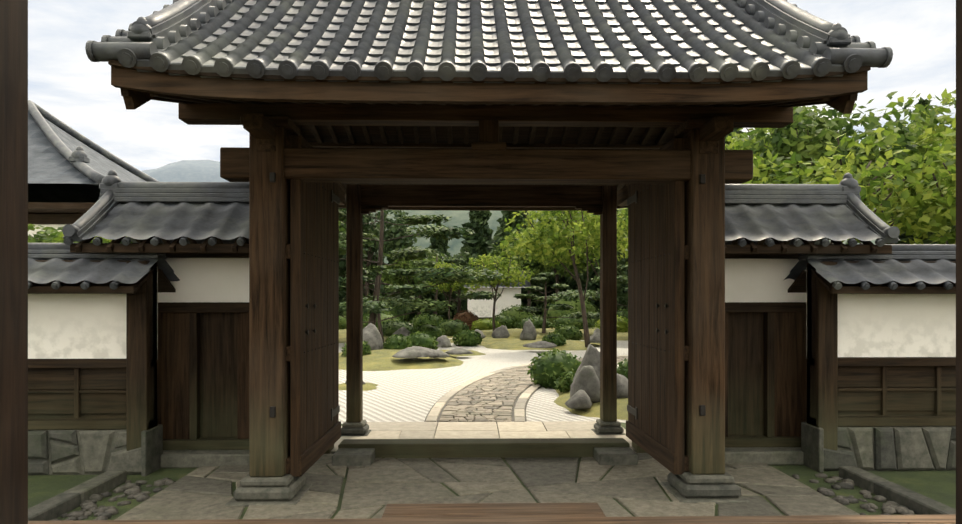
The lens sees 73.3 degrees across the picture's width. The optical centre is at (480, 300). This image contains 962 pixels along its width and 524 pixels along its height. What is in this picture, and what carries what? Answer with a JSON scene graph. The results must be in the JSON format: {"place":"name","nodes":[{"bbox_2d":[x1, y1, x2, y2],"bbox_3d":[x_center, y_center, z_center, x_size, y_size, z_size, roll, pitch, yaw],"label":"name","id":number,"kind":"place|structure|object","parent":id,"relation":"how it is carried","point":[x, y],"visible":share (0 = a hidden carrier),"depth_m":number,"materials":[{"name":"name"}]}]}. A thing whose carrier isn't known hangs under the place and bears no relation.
{"place":"outdoors","nodes":[
{"label":"outdoors","id":0,"kind":"place"},
{"bbox_2d":[28,243,179,475],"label":"wall","id":1,"kind":"structure","parent":0,"point":[92,355],"depth_m":6.45,"materials":[{"name":"stone"}]},
{"bbox_2d":[142,160,228,181],"bbox_3d":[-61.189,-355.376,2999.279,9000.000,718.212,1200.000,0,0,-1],"label":"mountains","id":2,"kind":"structure","parent":0,"point":[194,171],"depth_m":2737.17,"materials":[{"name":"grey"}]},
{"bbox_2d":[339,328,627,423],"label":"garden gravel","id":3,"kind":"structure","parent":0,"point":[409,395],"depth_m":12.62,"materials":[{"name":"white gravel"}]},
{"bbox_2d":[462,271,530,321],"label":"garden wall","id":4,"kind":"structure","parent":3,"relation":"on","point":[482,309],"depth_m":43.43,"materials":[{"name":"paint"}]},
{"bbox_2d":[331,421,635,453],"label":"gate floor slab","id":5,"kind":"structure","parent":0,"point":[469,430],"depth_m":8.43,"materials":[{"name":"beige stone"}]},
{"bbox_2d":[28,316,955,508],"bbox_3d":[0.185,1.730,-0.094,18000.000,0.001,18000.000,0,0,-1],"label":"ground","id":6,"kind":"structure","parent":0,"point":[938,485],"depth_m":6.25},
{"bbox_2d":[28,224,62,242],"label":"woodland tree","id":7,"kind":"object","parent":6,"relation":"on","point":[42,236],"visible":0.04,"depth_m":22.93,"materials":[{"name":"green plant"}]},
{"bbox_2d":[48,228,132,242],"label":"woodland tree","id":8,"kind":"object","parent":6,"relation":"on","point":[59,239],"visible":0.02,"depth_m":18.64,"materials":[{"name":"green plant"}]},
{"bbox_2d":[28,100,158,236],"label":"temple hall","id":9,"kind":"structure","parent":6,"relation":"on","point":[69,168],"depth_m":36.36,"materials":[{"name":"tile"}]},
{"bbox_2d":[62,170,248,467],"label":"wing wall","id":10,"kind":"structure","parent":6,"relation":"on","point":[199,231],"depth_m":6.92,"materials":[{"name":"wood"}]},
{"bbox_2d":[339,221,345,231],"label":"tree","id":11,"kind":"object","parent":6,"relation":"on","point":[342,229],"depth_m":39.62,"materials":[{"name":"green plant"}]},
{"bbox_2d":[339,222,385,304],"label":"cedar","id":12,"kind":"object","parent":6,"relation":"on","point":[342,269],"visible":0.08,"depth_m":48.24,"materials":[{"name":"green plant"}]},
{"bbox_2d":[339,210,417,297],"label":"tree","id":13,"kind":"object","parent":6,"relation":"on","point":[393,231],"visible":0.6,"depth_m":40.85,"materials":[{"name":"green plant"}]},
{"bbox_2d":[339,267,429,310],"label":"garden pine","id":14,"kind":"object","parent":6,"relation":"on","point":[369,272],"visible":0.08,"depth_m":26.08,"materials":[{"name":"green plant"}]},
{"bbox_2d":[339,265,455,345],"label":"garden pine","id":15,"kind":"object","parent":6,"relation":"on","point":[420,305],"visible":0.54,"depth_m":23.66,"materials":[{"name":"green plant"}]},
{"bbox_2d":[384,214,424,320],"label":"cedar","id":16,"kind":"object","parent":6,"relation":"on","point":[411,316],"depth_m":52.89,"materials":[{"name":"green plant"}]},
{"bbox_2d":[381,253,449,316],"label":"tree","id":17,"kind":"object","parent":6,"relation":"on","point":[401,280],"visible":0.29,"depth_m":42.15,"materials":[{"name":"green plant"}]},
{"bbox_2d":[421,222,456,319],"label":"cedar","id":18,"kind":"object","parent":6,"relation":"on","point":[441,246],"visible":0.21,"depth_m":54.90,"materials":[{"name":"green plant"}]},
{"bbox_2d":[383,248,501,314],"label":"garden pine","id":19,"kind":"object","parent":6,"relation":"on","point":[479,295],"visible":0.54,"depth_m":37.57,"materials":[{"name":"green plant"}]},
{"bbox_2d":[439,252,481,314],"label":"tree","id":20,"kind":"object","parent":6,"relation":"on","point":[465,263],"visible":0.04,"depth_m":47.69,"materials":[{"name":"green plant"}]},
{"bbox_2d":[451,211,493,314],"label":"cedar","id":21,"kind":"object","parent":6,"relation":"on","point":[479,241],"visible":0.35,"depth_m":55.00,"materials":[{"name":"green plant"}]},
{"bbox_2d":[0,0,961,523],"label":"veranda","id":22,"kind":"object","parent":6,"relation":"on","point":[12,260],"visible":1,"depth_m":2.55,"materials":[{"name":"brown wood"}]},
{"bbox_2d":[49,473,916,520],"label":"drain pebbles","id":23,"kind":"object","parent":6,"relation":"on","point":[120,500],"visible":0.77,"depth_m":5.57,"materials":[{"name":"grey gravel"}]},
{"bbox_2d":[339,327,627,419],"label":"garden moss islands","id":24,"kind":"object","parent":6,"relation":"on","point":[380,360],"visible":0.15,"depth_m":17.45,"materials":[{"name":"plant"}]},
{"bbox_2d":[339,208,502,324],"bbox_3d":[-4.248,-1.736,26.485,8.396,7.189,7.912,0,0,-29],"label":"garden pine","id":25,"kind":"object","parent":24,"relation":"on","point":[452,275],"visible":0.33,"depth_m":26.30,"materials":[{"name":"green plant"}]},
{"bbox_2d":[428,261,481,320],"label":"pine","id":26,"kind":"object","parent":24,"relation":"on","point":[447,287],"visible":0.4,"depth_m":32.75,"materials":[{"name":"green plant"}]},
{"bbox_2d":[339,293,627,391],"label":"garden shrubs","id":27,"kind":"object","parent":24,"relation":"on","point":[554,369],"visible":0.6,"depth_m":26.34,"materials":[{"name":"green plant"}]},
{"bbox_2d":[345,319,627,408],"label":"garden rocks","id":28,"kind":"object","parent":24,"relation":"on","point":[585,390],"visible":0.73,"depth_m":16.73,"materials":[{"name":"grey stone"}]},
{"bbox_2d":[467,254,533,330],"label":"garden maple","id":29,"kind":"object","parent":24,"relation":"on","point":[512,272],"visible":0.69,"depth_m":31.76,"materials":[{"name":"green plant"}]},
{"bbox_2d":[114,453,859,519],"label":"forecourt paving","id":30,"kind":"structure","parent":6,"relation":"on","point":[376,487],"depth_m":5.80,"materials":[{"name":"stone"}]},
{"bbox_2d":[382,503,605,517],"bbox_3d":[0.095,1.615,4.303,1.560,0.230,0.970,0,0,-1],"label":"veranda step","id":31,"kind":"object","parent":30,"relation":"on","point":[486,510],"visible":0.75,"depth_m":4.62,"materials":[{"name":"brown wood"}]},
{"bbox_2d":[120,88,857,506],"bbox_3d":[0.033,-0.250,7.305,5.340,3.960,5.415,0,0,-1],"label":"timber gate","id":32,"kind":"object","parent":6,"relation":"on","point":[588,158],"visible":0.85,"depth_m":5.61,"materials":[{"name":"brown wood"}]},
{"bbox_2d":[286,136,340,476],"bbox_3d":[-1.639,0.050,6.421,0.158,2.960,1.620,0,0,0],"label":"gate door","id":33,"kind":"structure","parent":32,"relation":"attached to","point":[312,256],"depth_m":6.09,"materials":[{"name":"brown wood"}]},
{"bbox_2d":[85,0,892,210],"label":"gate roof","id":34,"kind":"structure","parent":32,"relation":"on","point":[642,52],"depth_m":4.73,"materials":[{"name":"grey tile"}]},
{"bbox_2d":[626,138,688,474],"bbox_3d":[1.740,0.050,6.490,0.158,2.960,1.620,0,0,-2],"label":"gate door","id":35,"kind":"structure","parent":32,"relation":"attached to","point":[658,348],"depth_m":6.20,"materials":[{"name":"brown wood"}]},
{"bbox_2d":[28,466,955,520],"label":"forecourt kerbs","id":36,"kind":"structure","parent":6,"relation":"on","point":[60,504],"depth_m":5.47,"materials":[{"name":"stone"}]},
{"bbox_2d":[486,211,550,316],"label":"cedar","id":37,"kind":"object","parent":6,"relation":"on","point":[500,234],"visible":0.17,"depth_m":51.14,"materials":[{"name":"green plant"}]},
{"bbox_2d":[487,228,550,307],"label":"tree","id":38,"kind":"object","parent":6,"relation":"on","point":[499,252],"visible":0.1,"depth_m":48.89,"materials":[{"name":"green plant"}]},
{"bbox_2d":[513,223,598,300],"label":"tree","id":39,"kind":"object","parent":6,"relation":"on","point":[539,267],"visible":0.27,"depth_m":41.23,"materials":[{"name":"green plant"}]},
{"bbox_2d":[537,211,574,315],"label":"cedar","id":40,"kind":"object","parent":6,"relation":"on","point":[551,281],"visible":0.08,"depth_m":53.10,"materials":[{"name":"green plant"}]},
{"bbox_2d":[514,272,599,332],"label":"round pine","id":41,"kind":"object","parent":6,"relation":"on","point":[542,277],"visible":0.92,"depth_m":29.86,"materials":[{"name":"green plant"}]},
{"bbox_2d":[500,208,627,346],"bbox_3d":[3.016,-1.092,22.932,5.055,5.867,4.770,0,0,-28],"label":"garden maple","id":42,"kind":"object","parent":6,"relation":"on","point":[580,233],"visible":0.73,"depth_m":22.32,"materials":[{"name":"green plant"}]},
{"bbox_2d":[552,249,627,306],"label":"garden pine","id":43,"kind":"object","parent":6,"relation":"on","point":[590,295],"visible":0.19,"depth_m":27.52,"materials":[{"name":"green plant"}]},
{"bbox_2d":[566,249,627,313],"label":"cedar","id":44,"kind":"object","parent":6,"relation":"on","point":[622,295],"visible":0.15,"depth_m":49.77,"materials":[{"name":"green plant"}]},
{"bbox_2d":[569,210,627,276],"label":"tree","id":45,"kind":"object","parent":6,"relation":"on","point":[626,230],"visible":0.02,"depth_m":39.96,"materials":[{"name":"green plant"}]},
{"bbox_2d":[617,209,627,224],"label":"woodland tree","id":46,"kind":"object","parent":6,"relation":"on","point":[626,210],"depth_m":30.09,"materials":[{"name":"green plant"}]},
{"bbox_2d":[725,128,743,148],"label":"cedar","id":47,"kind":"object","parent":6,"relation":"on","point":[737,132],"depth_m":35.58,"materials":[{"name":"green plant"}]},
{"bbox_2d":[725,128,814,183],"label":"woodland tree","id":48,"kind":"object","parent":6,"relation":"on","point":[736,144],"visible":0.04,"depth_m":24.01,"materials":[{"name":"green plant"}]},
{"bbox_2d":[725,107,816,142],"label":"woodland tree","id":49,"kind":"object","parent":6,"relation":"on","point":[731,141],"depth_m":32.30,"materials":[{"name":"green plant"}]},
{"bbox_2d":[726,105,863,171],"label":"woodland tree","id":50,"kind":"object","parent":6,"relation":"on","point":[801,112],"visible":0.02,"depth_m":26.90,"materials":[{"name":"green plant"}]},
{"bbox_2d":[725,173,899,464],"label":"wing wall","id":51,"kind":"structure","parent":6,"relation":"on","point":[770,229],"depth_m":7.06,"materials":[{"name":"wood"}]},
{"bbox_2d":[743,127,931,243],"bbox_3d":[8.918,-1.284,17.021,4.925,6.268,5.360,0,0,-1],"label":"woodland tree","id":52,"kind":"object","parent":6,"relation":"on","point":[829,176],"visible":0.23,"depth_m":16.09,"materials":[{"name":"green plant"}]},
{"bbox_2d":[743,91,935,243],"bbox_3d":[11.384,-2.417,21.196,5.690,8.536,5.952,0,0,-42],"label":"woodland tree","id":53,"kind":"object","parent":6,"relation":"on","point":[785,141],"visible":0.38,"depth_m":19.97,"materials":[{"name":"green plant"}]},
{"bbox_2d":[859,102,948,243],"bbox_3d":[19.628,-3.630,30.348,7.413,10.972,5.645,0,0,-35],"label":"woodland tree","id":54,"kind":"object","parent":6,"relation":"on","point":[907,112],"depth_m":28.88,"materials":[{"name":"green plant"}]},
{"bbox_2d":[861,89,955,243],"bbox_3d":[17.260,-3.011,24.115,6.649,9.723,6.767,0,0,-1],"label":"woodland tree","id":55,"kind":"object","parent":6,"relation":"on","point":[946,99],"visible":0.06,"depth_m":23.56,"materials":[{"name":"green plant"}]},
{"bbox_2d":[863,122,955,227],"bbox_3d":[14.567,-1.851,19.125,4.846,7.416,6.066,0,0,-1],"label":"woodland tree","id":56,"kind":"object","parent":6,"relation":"on","point":[922,138],"visible":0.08,"depth_m":19.37,"materials":[{"name":"green plant"}]},
{"bbox_2d":[870,143,955,243],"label":"woodland tree","id":57,"kind":"object","parent":6,"relation":"on","point":[938,221],"visible":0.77,"depth_m":15.76,"materials":[{"name":"green plant"}]},
{"bbox_2d":[882,97,953,243],"bbox_3d":[23.678,-4.545,34.509,5.277,12.549,5.422,0,0,-42],"label":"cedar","id":58,"kind":"object","parent":6,"relation":"on","point":[903,237],"depth_m":33.74,"materials":[{"name":"green plant"}]},
{"bbox_2d":[28,0,955,170],"label":"sky","id":59,"kind":"structure","parent":0,"point":[78,91],"materials":[{"name":"white"}]},
{"bbox_2d":[424,355,627,422],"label":"garden path","id":60,"kind":"structure","parent":0,"point":[504,394],"depth_m":11.14,"materials":[{"name":"beige stone"}]},
{"bbox_2d":[367,210,875,263],"bbox_3d":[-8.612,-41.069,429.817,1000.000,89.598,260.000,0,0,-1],"label":"hill","id":61,"kind":"structure","parent":0,"point":[458,218],"depth_m":335.23,"materials":[{"name":"green plant"}]},
{"bbox_2d":[784,244,955,472],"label":"wall","id":62,"kind":"structure","parent":0,"point":[881,362],"depth_m":6.62,"materials":[{"name":"stone"}]}
]}

